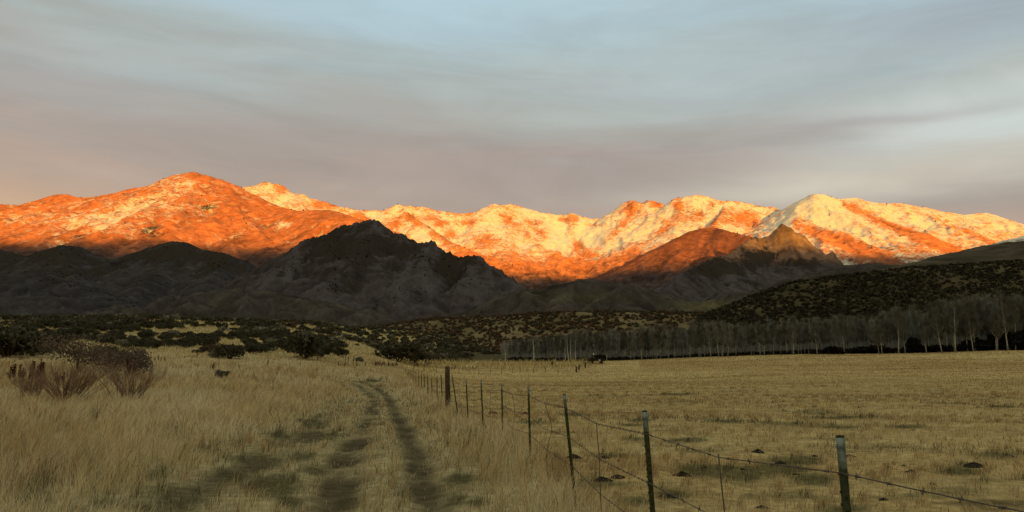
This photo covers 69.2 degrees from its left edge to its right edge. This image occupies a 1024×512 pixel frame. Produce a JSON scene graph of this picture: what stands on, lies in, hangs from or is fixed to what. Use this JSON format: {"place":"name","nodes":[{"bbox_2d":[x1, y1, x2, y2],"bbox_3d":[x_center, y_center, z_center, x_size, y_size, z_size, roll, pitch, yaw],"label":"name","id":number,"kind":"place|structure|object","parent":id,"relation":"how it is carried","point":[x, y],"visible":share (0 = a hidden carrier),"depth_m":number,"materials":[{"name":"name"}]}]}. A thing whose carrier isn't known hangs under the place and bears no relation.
{"place":"outdoors","nodes":[
{"label":"outdoors","id":0,"kind":"place"},
{"bbox_2d":[0,319,1023,511],"bbox_3d":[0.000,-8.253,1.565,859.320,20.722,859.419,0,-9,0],"label":"ground","id":1,"kind":"structure","parent":0,"point":[349,482],"depth_m":15.45,"materials":[{"name":"plant"}]},
{"bbox_2d":[0,323,55,357],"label":"sagebrush","id":2,"kind":"object","parent":1,"relation":"on","point":[18,341],"visible":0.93,"depth_m":69.29,"materials":[{"name":"green plant"}]},
{"bbox_2d":[3,358,62,400],"bbox_3d":[-24.523,6.327,37.967,2.952,2.396,2.015,0,-9,0],"label":"willow bush","id":3,"kind":"object","parent":1,"relation":"on","point":[28,384],"visible":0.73,"depth_m":37.82,"materials":[{"name":"plant"}]},
{"bbox_2d":[12,350,118,402],"bbox_3d":[-22.280,6.095,37.361,5.034,2.737,2.999,2,-9,-11],"label":"willow bush","id":4,"kind":"object","parent":1,"relation":"on","point":[68,387],"visible":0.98,"depth_m":36.91,"materials":[{"name":"plant"}]},
{"bbox_2d":[31,333,113,371],"bbox_3d":[-33.047,7.511,56.518,5.490,3.134,5.715,1,-9,-9],"label":"brown bush","id":5,"kind":"object","parent":1,"relation":"on","point":[95,354],"visible":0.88,"depth_m":55.81,"materials":[{"name":"plant"}]},
{"bbox_2d":[94,324,109,331],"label":"sagebrush","id":6,"kind":"object","parent":1,"relation":"on","point":[102,327],"visible":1,"depth_m":120.90,"materials":[{"name":"green plant"}]},
{"bbox_2d":[94,336,115,342],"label":"sagebrush","id":7,"kind":"object","parent":1,"relation":"on","point":[108,339],"visible":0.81,"depth_m":95.70,"materials":[{"name":"green plant"}]},
{"bbox_2d":[92,343,126,361],"bbox_3d":[-34.268,8.492,63.271,3.244,2.161,4.258,0,-9,0],"label":"brown bush","id":8,"kind":"object","parent":1,"relation":"on","point":[109,347],"visible":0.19,"depth_m":62.84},
{"bbox_2d":[96,345,153,374],"bbox_3d":[-27.846,7.674,53.538,3.693,2.560,5.202,4,-10,-25],"label":"brown bush","id":9,"kind":"object","parent":1,"relation":"on","point":[137,355],"visible":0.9,"depth_m":53.18,"materials":[{"name":"plant"}]},
{"bbox_2d":[88,358,166,399],"bbox_3d":[-19.343,6.258,37.653,3.799,2.515,2.531,-4,-10,27],"label":"willow bush","id":10,"kind":"object","parent":1,"relation":"on","point":[130,381],"visible":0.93,"depth_m":37.64,"materials":[{"name":"plant"}]},
{"bbox_2d":[137,329,156,336],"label":"sagebrush","id":11,"kind":"object","parent":1,"relation":"on","point":[149,333],"visible":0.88,"depth_m":106.39,"materials":[{"name":"green plant"}]},
{"bbox_2d":[145,339,163,348],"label":"sagebrush","id":12,"kind":"object","parent":1,"relation":"on","point":[156,344],"visible":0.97,"depth_m":88.71,"materials":[{"name":"green plant"}]},
{"bbox_2d":[169,339,191,345],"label":"sagebrush","id":13,"kind":"object","parent":1,"relation":"on","point":[176,342],"visible":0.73,"depth_m":96.07,"materials":[{"name":"green plant"}]},
{"bbox_2d":[197,338,216,345],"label":"sagebrush","id":14,"kind":"object","parent":1,"relation":"on","point":[204,341],"visible":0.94,"depth_m":99.30,"materials":[{"name":"green plant"}]},
{"bbox_2d":[214,370,229,377],"bbox_3d":[-22.956,9.405,58.920,1.290,0.794,1.332,5,-10,-29],"label":"brown bush","id":15,"kind":"object","parent":1,"relation":"on","point":[222,372],"visible":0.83,"depth_m":58.73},
{"bbox_2d":[214,343,245,358],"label":"sagebrush","id":16,"kind":"object","parent":1,"relation":"on","point":[229,351],"visible":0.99,"depth_m":79.76,"materials":[{"name":"green plant"}]},
{"bbox_2d":[240,337,260,343],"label":"sagebrush","id":17,"kind":"object","parent":1,"relation":"on","point":[247,340],"visible":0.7,"depth_m":104.57,"materials":[{"name":"green plant"}]},
{"bbox_2d":[0,312,501,361],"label":"distant sagebrush","id":18,"kind":"object","parent":1,"relation":"on","point":[331,330],"visible":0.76,"depth_m":179.71,"materials":[{"name":"green plant"}]},
{"bbox_2d":[245,344,259,352],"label":"sagebrush","id":19,"kind":"object","parent":1,"relation":"on","point":[251,347],"visible":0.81,"depth_m":92.03,"materials":[{"name":"green plant"}]},
{"bbox_2d":[256,341,275,351],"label":"sagebrush","id":20,"kind":"object","parent":1,"relation":"on","point":[269,345],"visible":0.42,"depth_m":96.44,"materials":[{"name":"green plant"}]},
{"bbox_2d":[281,332,328,358],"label":"sagebrush","id":21,"kind":"object","parent":1,"relation":"on","point":[308,344],"visible":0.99,"depth_m":87.75,"materials":[{"name":"green plant"}]},
{"bbox_2d":[316,345,334,357],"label":"sagebrush","id":22,"kind":"object","parent":1,"relation":"on","point":[328,349],"visible":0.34,"depth_m":98.34,"materials":[{"name":"green plant"}]},
{"bbox_2d":[330,347,349,355],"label":"sagebrush","id":23,"kind":"object","parent":1,"relation":"on","point":[338,351],"visible":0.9,"depth_m":110.00,"materials":[{"name":"green plant"}]},
{"bbox_2d":[0,319,697,511],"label":"tall grass","id":24,"kind":"structure","parent":1,"relation":"on","point":[44,414],"depth_m":18.62,"materials":[{"name":"plant"}]},
{"bbox_2d":[371,341,425,361],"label":"sagebrush","id":25,"kind":"object","parent":1,"relation":"on","point":[405,349],"visible":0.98,"depth_m":146.35,"materials":[{"name":"green plant"}]},
{"bbox_2d":[407,350,431,362],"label":"sagebrush","id":26,"kind":"object","parent":1,"relation":"on","point":[423,356],"visible":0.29,"depth_m":155.88,"materials":[{"name":"green plant"}]},
{"bbox_2d":[0,318,1023,379],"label":"bunchgrass","id":27,"kind":"object","parent":1,"relation":"on","point":[495,363],"visible":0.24,"depth_m":152.86,"materials":[{"name":"beige plant"}]},
{"bbox_2d":[571,329,577,358],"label":"aspen tree","id":28,"kind":"object","parent":1,"relation":"on","point":[573,339],"visible":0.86,"depth_m":194.42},
{"bbox_2d":[576,329,585,356],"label":"aspen tree","id":29,"kind":"object","parent":1,"relation":"on","point":[579,336],"visible":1,"depth_m":190.16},
{"bbox_2d":[583,353,605,363],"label":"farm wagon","id":30,"kind":"object","parent":1,"relation":"on","point":[600,359],"visible":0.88,"depth_m":161.56,"materials":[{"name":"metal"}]},
{"bbox_2d":[591,331,601,358],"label":"aspen tree","id":31,"kind":"object","parent":1,"relation":"on","point":[596,334],"visible":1,"depth_m":187.40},
{"bbox_2d":[611,329,617,357],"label":"aspen tree","id":32,"kind":"object","parent":1,"relation":"on","point":[614,342],"visible":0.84,"depth_m":205.28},
{"bbox_2d":[625,330,632,358],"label":"aspen tree","id":33,"kind":"object","parent":1,"relation":"on","point":[629,340],"visible":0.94,"depth_m":185.59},
{"bbox_2d":[628,328,636,359],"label":"aspen tree","id":34,"kind":"object","parent":1,"relation":"on","point":[633,338],"visible":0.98,"depth_m":184.17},
{"bbox_2d":[637,328,644,358],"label":"aspen tree","id":35,"kind":"object","parent":1,"relation":"on","point":[641,339],"visible":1,"depth_m":180.82,"materials":[{"name":"grey plant"}]},
{"bbox_2d":[651,324,660,358],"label":"aspen tree","id":36,"kind":"object","parent":1,"relation":"on","point":[657,335],"visible":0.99,"depth_m":184.20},
{"bbox_2d":[656,325,664,358],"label":"aspen tree","id":37,"kind":"object","parent":1,"relation":"on","point":[660,328],"visible":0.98,"depth_m":184.83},
{"bbox_2d":[661,322,670,356],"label":"aspen tree","id":38,"kind":"object","parent":1,"relation":"on","point":[664,335],"visible":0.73,"depth_m":187.07,"materials":[{"name":"grey plant"}]},
{"bbox_2d":[678,326,687,356],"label":"aspen tree","id":39,"kind":"object","parent":1,"relation":"on","point":[683,343],"visible":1,"depth_m":187.50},
{"bbox_2d":[686,319,694,349],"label":"aspen tree","id":40,"kind":"object","parent":1,"relation":"on","point":[692,329],"visible":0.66,"depth_m":188.73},
{"bbox_2d":[692,324,702,356],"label":"aspen tree","id":41,"kind":"object","parent":1,"relation":"on","point":[698,328],"visible":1,"depth_m":182.84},
{"bbox_2d":[699,319,709,354],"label":"aspen tree","id":42,"kind":"object","parent":1,"relation":"on","point":[703,333],"visible":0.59,"depth_m":185.42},
{"bbox_2d":[703,322,712,356],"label":"aspen tree","id":43,"kind":"object","parent":1,"relation":"on","point":[706,326],"visible":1,"depth_m":179.61,"materials":[{"name":"grey plant"}]},
{"bbox_2d":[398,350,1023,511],"bbox_3d":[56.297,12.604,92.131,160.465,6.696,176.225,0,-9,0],"label":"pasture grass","id":44,"kind":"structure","parent":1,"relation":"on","point":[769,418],"depth_m":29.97,"materials":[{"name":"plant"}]},
{"bbox_2d":[402,366,1023,511],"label":"barbed wire fence","id":45,"kind":"object","parent":1,"relation":"on","point":[843,474],"visible":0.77,"depth_m":5.45,"materials":[{"name":"green paint"}]},
{"bbox_2d":[710,320,721,356],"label":"aspen tree","id":46,"kind":"object","parent":1,"relation":"on","point":[715,334],"visible":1,"depth_m":179.56,"materials":[{"name":"grey plant"}]},
{"bbox_2d":[718,320,726,356],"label":"aspen tree","id":47,"kind":"object","parent":1,"relation":"on","point":[723,335],"visible":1,"depth_m":179.25,"materials":[{"name":"grey plant"}]},
{"bbox_2d":[724,323,735,356],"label":"aspen tree","id":48,"kind":"object","parent":1,"relation":"on","point":[729,341],"visible":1,"depth_m":179.13,"materials":[{"name":"grey plant"}]},
{"bbox_2d":[729,326,738,348],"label":"aspen tree","id":49,"kind":"object","parent":1,"relation":"on","point":[735,331],"visible":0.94,"depth_m":183.20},
{"bbox_2d":[747,327,754,355],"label":"aspen tree","id":50,"kind":"object","parent":1,"relation":"on","point":[750,337],"visible":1,"depth_m":183.07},
{"bbox_2d":[754,320,763,354],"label":"aspen tree","id":51,"kind":"object","parent":1,"relation":"on","point":[758,327],"visible":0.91,"depth_m":181.54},
{"bbox_2d":[500,299,1023,358],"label":"woods","id":52,"kind":"object","parent":1,"relation":"on","point":[654,353],"visible":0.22,"depth_m":205.80,"materials":[{"name":"plant"}]},
{"bbox_2d":[758,323,766,354],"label":"aspen tree","id":53,"kind":"object","parent":1,"relation":"on","point":[762,328],"visible":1,"depth_m":178.20,"materials":[{"name":"grey plant"}]},
{"bbox_2d":[507,343,1022,360],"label":"undergrowth","id":54,"kind":"object","parent":1,"relation":"on","point":[822,351],"visible":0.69,"depth_m":185.12,"materials":[{"name":"brown plant"}]},
{"bbox_2d":[767,322,776,354],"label":"aspen tree","id":55,"kind":"object","parent":1,"relation":"on","point":[771,326],"visible":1,"depth_m":183.29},
{"bbox_2d":[780,319,790,354],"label":"aspen tree","id":56,"kind":"object","parent":1,"relation":"on","point":[783,322],"visible":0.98,"depth_m":182.24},
{"bbox_2d":[788,315,800,354],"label":"aspen tree","id":57,"kind":"object","parent":1,"relation":"on","point":[792,320],"visible":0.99,"depth_m":178.16,"materials":[{"name":"grey plant"}]},
{"bbox_2d":[795,322,801,353],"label":"aspen tree","id":58,"kind":"object","parent":1,"relation":"on","point":[797,331],"visible":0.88,"depth_m":183.96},
{"bbox_2d":[803,321,811,351],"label":"aspen tree","id":59,"kind":"object","parent":1,"relation":"on","point":[806,330],"visible":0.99,"depth_m":182.60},
{"bbox_2d":[809,319,822,354],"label":"aspen tree","id":60,"kind":"object","parent":1,"relation":"on","point":[814,335],"visible":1,"depth_m":177.64,"materials":[{"name":"grey plant"}]},
{"bbox_2d":[817,321,825,349],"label":"aspen tree","id":61,"kind":"object","parent":1,"relation":"on","point":[821,335],"visible":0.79,"depth_m":192.62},
{"bbox_2d":[820,319,832,353],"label":"aspen tree","id":62,"kind":"object","parent":1,"relation":"on","point":[826,331],"visible":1,"depth_m":180.32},
{"bbox_2d":[823,346,845,353],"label":"dark bush","id":63,"kind":"object","parent":1,"relation":"on","point":[833,349],"visible":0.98,"depth_m":179.08,"materials":[{"name":"black plant"}]},
{"bbox_2d":[829,315,840,352],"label":"aspen tree","id":64,"kind":"object","parent":1,"relation":"on","point":[833,325],"visible":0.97,"depth_m":181.85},
{"bbox_2d":[836,313,849,353],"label":"aspen tree","id":65,"kind":"object","parent":1,"relation":"on","point":[841,324],"visible":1,"depth_m":180.10,"materials":[{"name":"plant"}]},
{"bbox_2d":[866,319,875,353],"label":"aspen tree","id":66,"kind":"object","parent":1,"relation":"on","point":[872,328],"visible":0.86,"depth_m":181.19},
{"bbox_2d":[851,345,891,353],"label":"dark bush","id":67,"kind":"object","parent":1,"relation":"on","point":[868,349],"visible":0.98,"depth_m":179.15,"materials":[{"name":"black plant"}]},
{"bbox_2d":[875,319,886,353],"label":"aspen tree","id":68,"kind":"object","parent":1,"relation":"on","point":[880,331],"visible":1,"depth_m":177.24,"materials":[{"name":"grey plant"}]},
{"bbox_2d":[883,317,894,349],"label":"aspen tree","id":69,"kind":"object","parent":1,"relation":"on","point":[887,326],"visible":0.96,"depth_m":182.56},
{"bbox_2d":[885,310,896,347],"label":"aspen tree","id":70,"kind":"object","parent":1,"relation":"on","point":[890,316],"visible":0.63,"depth_m":188.21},
{"bbox_2d":[890,305,905,353],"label":"aspen tree","id":71,"kind":"object","parent":1,"relation":"on","point":[897,310],"visible":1,"depth_m":177.50,"materials":[{"name":"grey plant"}]},
{"bbox_2d":[895,312,908,352],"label":"aspen tree","id":72,"kind":"object","parent":1,"relation":"on","point":[904,335],"visible":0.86,"depth_m":179.70,"materials":[{"name":"plant"}]},
{"bbox_2d":[906,303,921,337],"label":"aspen tree","id":73,"kind":"object","parent":1,"relation":"on","point":[913,318],"visible":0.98,"depth_m":188.01,"materials":[{"name":"plant"}]},
{"bbox_2d":[905,336,924,352],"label":"dark bush","id":74,"kind":"object","parent":1,"relation":"on","point":[913,344],"visible":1,"depth_m":179.05,"materials":[{"name":"black plant"}]},
{"bbox_2d":[919,328,927,352],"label":"aspen tree","id":75,"kind":"object","parent":1,"relation":"on","point":[923,335],"visible":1,"depth_m":176.73,"materials":[{"name":"grey plant"}]},
{"bbox_2d":[921,313,932,352],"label":"aspen tree","id":76,"kind":"object","parent":1,"relation":"on","point":[927,325],"visible":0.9,"depth_m":182.21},
{"bbox_2d":[923,299,934,344],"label":"aspen tree","id":77,"kind":"object","parent":1,"relation":"on","point":[928,307],"visible":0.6,"depth_m":199.40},
{"bbox_2d":[929,308,946,352],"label":"aspen tree","id":78,"kind":"object","parent":1,"relation":"on","point":[936,315],"visible":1,"depth_m":176.99,"materials":[{"name":"grey plant"}]},
{"bbox_2d":[926,344,950,351],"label":"dark bush","id":79,"kind":"object","parent":1,"relation":"on","point":[934,348],"visible":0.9,"depth_m":179.51,"materials":[{"name":"black plant"}]},
{"bbox_2d":[930,305,947,344],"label":"aspen tree","id":80,"kind":"object","parent":1,"relation":"on","point":[939,319],"visible":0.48,"depth_m":182.12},
{"bbox_2d":[933,298,946,344],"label":"aspen tree","id":81,"kind":"object","parent":1,"relation":"on","point":[940,309],"visible":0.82,"depth_m":183.14,"materials":[{"name":"grey plant"}]},
{"bbox_2d":[938,297,953,345],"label":"aspen tree","id":82,"kind":"object","parent":1,"relation":"on","point":[945,317],"visible":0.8,"depth_m":182.28,"materials":[{"name":"grey plant"}]},
{"bbox_2d":[943,304,961,348],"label":"aspen tree","id":83,"kind":"object","parent":1,"relation":"on","point":[949,308],"visible":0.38,"depth_m":181.35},
{"bbox_2d":[942,294,964,351],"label":"aspen tree","id":84,"kind":"object","parent":1,"relation":"on","point":[955,305],"visible":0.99,"depth_m":177.35,"materials":[{"name":"grey plant"}]},
{"bbox_2d":[949,304,965,343],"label":"aspen tree","id":85,"kind":"object","parent":1,"relation":"on","point":[958,312],"visible":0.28,"depth_m":188.89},
{"bbox_2d":[957,308,974,350],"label":"aspen tree","id":86,"kind":"object","parent":1,"relation":"on","point":[963,321],"visible":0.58,"depth_m":179.70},
{"bbox_2d":[958,293,975,338],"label":"aspen tree","id":87,"kind":"object","parent":1,"relation":"on","point":[965,298],"visible":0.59,"depth_m":181.79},
{"bbox_2d":[952,341,984,351],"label":"dark bush","id":88,"kind":"object","parent":1,"relation":"on","point":[963,346],"visible":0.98,"depth_m":178.73,"materials":[{"name":"black plant"}]},
{"bbox_2d":[960,309,976,350],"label":"aspen tree","id":89,"kind":"object","parent":1,"relation":"on","point":[967,319],"visible":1,"depth_m":176.85,"materials":[{"name":"grey plant"}]},
{"bbox_2d":[963,296,981,350],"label":"aspen tree","id":90,"kind":"object","parent":1,"relation":"on","point":[974,317],"visible":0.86,"depth_m":179.65,"materials":[{"name":"plant"}]},
{"bbox_2d":[963,462,982,467],"bbox_3d":[8.294,3.753,13.334,0.467,0.113,0.308,4,-10,-24],"label":"dirt clod","id":91,"kind":"object","parent":1,"relation":"on","point":[975,464],"visible":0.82,"depth_m":13.30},
{"bbox_2d":[964,300,984,350],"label":"aspen tree","id":92,"kind":"object","parent":1,"relation":"on","point":[979,323],"visible":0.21,"depth_m":183.51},
{"bbox_2d":[972,297,985,337],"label":"aspen tree","id":93,"kind":"object","parent":1,"relation":"on","point":[981,313],"visible":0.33,"depth_m":187.73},
{"bbox_2d":[975,295,985,339],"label":"aspen tree","id":94,"kind":"object","parent":1,"relation":"on","point":[979,309],"visible":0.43,"depth_m":189.93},
{"bbox_2d":[975,292,992,333],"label":"aspen tree","id":95,"kind":"object","parent":1,"relation":"on","point":[987,312],"visible":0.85,"depth_m":186.60,"materials":[{"name":"plant"}]},
{"bbox_2d":[960,337,1015,348],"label":"dark bush","id":96,"kind":"object","parent":1,"relation":"on","point":[990,343],"visible":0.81,"depth_m":179.02,"materials":[{"name":"black plant"}]},
{"bbox_2d":[985,301,999,330],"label":"aspen tree","id":97,"kind":"object","parent":1,"relation":"on","point":[990,306],"visible":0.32,"depth_m":184.86,"materials":[{"name":"grey plant"}]},
{"bbox_2d":[987,309,999,350],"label":"aspen tree","id":98,"kind":"object","parent":1,"relation":"on","point":[994,317],"visible":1,"depth_m":176.90,"materials":[{"name":"grey plant"}]},
{"bbox_2d":[991,311,1007,350],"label":"aspen tree","id":99,"kind":"object","parent":1,"relation":"on","point":[998,326],"visible":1,"depth_m":176.19,"materials":[{"name":"grey plant"}]},
{"bbox_2d":[990,287,1011,350],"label":"aspen tree","id":100,"kind":"object","parent":1,"relation":"on","point":[1005,327],"visible":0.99,"depth_m":176.72,"materials":[{"name":"grey plant"}]},
{"bbox_2d":[994,292,1011,348],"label":"aspen tree","id":101,"kind":"object","parent":1,"relation":"on","point":[1004,301],"visible":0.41,"depth_m":181.31,"materials":[{"name":"grey plant"}]},
{"bbox_2d":[987,329,1023,346],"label":"dark bush","id":102,"kind":"object","parent":1,"relation":"on","point":[1017,337],"visible":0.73,"depth_m":179.28,"materials":[{"name":"black plant"}]},
{"bbox_2d":[1005,304,1016,349],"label":"aspen tree","id":103,"kind":"object","parent":1,"relation":"on","point":[1011,329],"visible":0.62,"depth_m":181.45,"materials":[{"name":"grey plant"}]},
{"bbox_2d":[1005,296,1023,349],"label":"aspen tree","id":104,"kind":"object","parent":1,"relation":"on","point":[1011,301],"visible":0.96,"depth_m":179.79,"materials":[{"name":"grey plant"}]},
{"bbox_2d":[1018,301,1023,329],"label":"aspen tree","id":105,"kind":"object","parent":1,"relation":"on","point":[1022,317],"visible":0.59,"depth_m":190.39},
{"bbox_2d":[0,172,1023,290],"bbox_3d":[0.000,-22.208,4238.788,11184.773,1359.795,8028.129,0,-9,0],"label":"mountain range","id":106,"kind":"structure","parent":0,"point":[173,208],"depth_m":4316.91,"materials":[{"name":"stone"}]},
{"bbox_2d":[118,178,972,284],"bbox_3d":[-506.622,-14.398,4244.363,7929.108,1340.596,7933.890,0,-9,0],"label":"mountain trees","id":107,"kind":"object","parent":106,"relation":"on","point":[545,227],"visible":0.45,"depth_m":4344.95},
{"bbox_2d":[0,219,1023,325],"bbox_3d":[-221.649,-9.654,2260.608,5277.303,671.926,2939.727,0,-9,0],"label":"foothills","id":108,"kind":"structure","parent":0,"point":[239,291],"depth_m":1946.36,"materials":[{"name":"stone"}]},
{"bbox_2d":[1,222,829,311],"bbox_3d":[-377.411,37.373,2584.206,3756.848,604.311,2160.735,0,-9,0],"label":"foothill trees","id":109,"kind":"object","parent":108,"relation":"on","point":[314,273],"visible":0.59,"depth_m":2079.76,"materials":[{"name":"green plant"}]},
{"bbox_2d":[0,0,1023,223],"label":"sky","id":110,"kind":"structure","parent":0,"point":[584,108],"materials":[{"name":"grey"}]},
{"bbox_2d":[382,241,1023,357],"bbox_3d":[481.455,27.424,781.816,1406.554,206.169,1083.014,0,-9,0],"label":"brushy hills","id":111,"kind":"structure","parent":0,"point":[1010,251],"depth_m":420.41,"materials":[{"name":"plant"}]},
{"bbox_2d":[373,259,1023,356],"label":"hillside brush","id":112,"kind":"object","parent":111,"relation":"on","point":[991,276],"visible":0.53,"depth_m":407.57,"materials":[{"name":"green plant"}]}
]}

